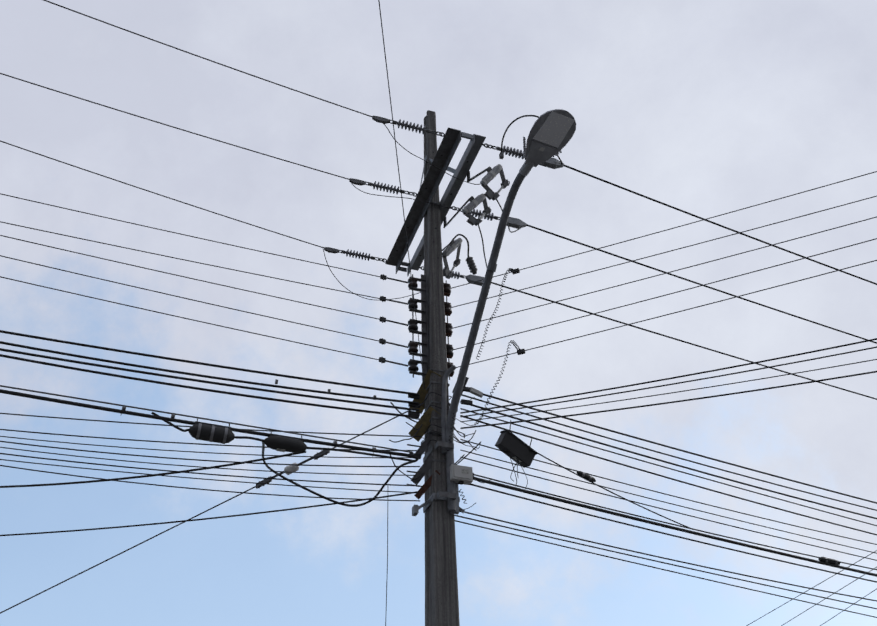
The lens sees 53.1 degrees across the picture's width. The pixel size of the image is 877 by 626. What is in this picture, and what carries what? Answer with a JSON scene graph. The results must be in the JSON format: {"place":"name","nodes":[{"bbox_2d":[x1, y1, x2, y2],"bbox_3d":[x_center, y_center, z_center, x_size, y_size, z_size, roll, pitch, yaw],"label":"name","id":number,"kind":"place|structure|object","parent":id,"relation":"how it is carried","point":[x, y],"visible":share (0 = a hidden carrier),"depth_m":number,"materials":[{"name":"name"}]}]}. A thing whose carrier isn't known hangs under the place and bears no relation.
{"place":"outdoors","nodes":[
{"label":"outdoors","id":0,"kind":"place"},
{"bbox_2d":[0,0,876,625],"label":"sky","id":1,"kind":"structure","parent":0,"point":[705,109],"materials":[{"name":"blue"}]},
{"bbox_3d":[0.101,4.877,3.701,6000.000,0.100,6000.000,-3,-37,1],"label":"ground","id":2,"kind":"structure","parent":0,"visible":0},
{"bbox_2d":[424,110,459,625],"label":"concrete pole","id":3,"kind":"object","parent":2,"relation":"on","point":[441,597],"visible":0.71,"depth_m":6.45,"materials":[{"name":"weathered concrete"}]},
{"bbox_2d":[408,274,453,380],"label":"secondary racks","id":4,"kind":"object","parent":3,"relation":"attached to","point":[413,368],"visible":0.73,"depth_m":7.25,"materials":[{"name":"metal"}]},
{"bbox_2d":[385,127,485,275],"bbox_3d":[-0.069,-1.202,8.284,0.344,0.730,1.860,11,-39,-16],"label":"crossarm frame","id":5,"kind":"object","parent":3,"relation":"attached to","point":[442,159],"visible":0.75,"depth_m":7.95,"materials":[{"name":"metal"}]},
{"bbox_2d":[324,116,563,285],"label":"dead-end insulators","id":6,"kind":"object","parent":5,"relation":"attached to","point":[552,163],"visible":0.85,"depth_m":7.88,"materials":[{"name":"ceramic"}]},
{"bbox_2d":[0,0,876,625],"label":"cables","id":7,"kind":"object","parent":3,"relation":"attached to","point":[516,448],"visible":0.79,"depth_m":6.52,"materials":[{"name":"rubber"}]},
{"bbox_2d":[0,171,876,503],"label":"secondary conductors","id":8,"kind":"object","parent":3,"relation":"attached to","point":[384,319],"visible":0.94,"depth_m":6.80,"materials":[{"name":"metal"}]},
{"bbox_2d":[0,0,876,399],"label":"primary conductors","id":9,"kind":"object","parent":3,"relation":"attached to","point":[478,226],"visible":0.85,"depth_m":8.08,"materials":[{"name":"metal"}]},
{"bbox_2d":[407,365,482,515],"bbox_3d":[0.058,0.969,6.621,0.593,1.248,0.321,-3,-37,1],"label":"pole hardware","id":10,"kind":"object","parent":3,"relation":"attached to","point":[461,475],"visible":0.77,"depth_m":6.57,"materials":[{"name":"grey metal"}]},
{"bbox_2d":[442,164,509,278],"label":"fuse cutouts and arrester","id":11,"kind":"object","parent":3,"relation":"attached to","point":[468,208],"visible":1,"depth_m":7.72,"materials":[{"name":"grey ceramic"}]},
{"bbox_2d":[423,109,575,512],"bbox_3d":[0.451,0.045,6.265,0.318,2.245,2.198,15,-40,-20],"label":"street light","id":12,"kind":"object","parent":3,"relation":"attached to","point":[551,133],"visible":0.98,"depth_m":6.42,"materials":[{"name":"paint"}]}
]}

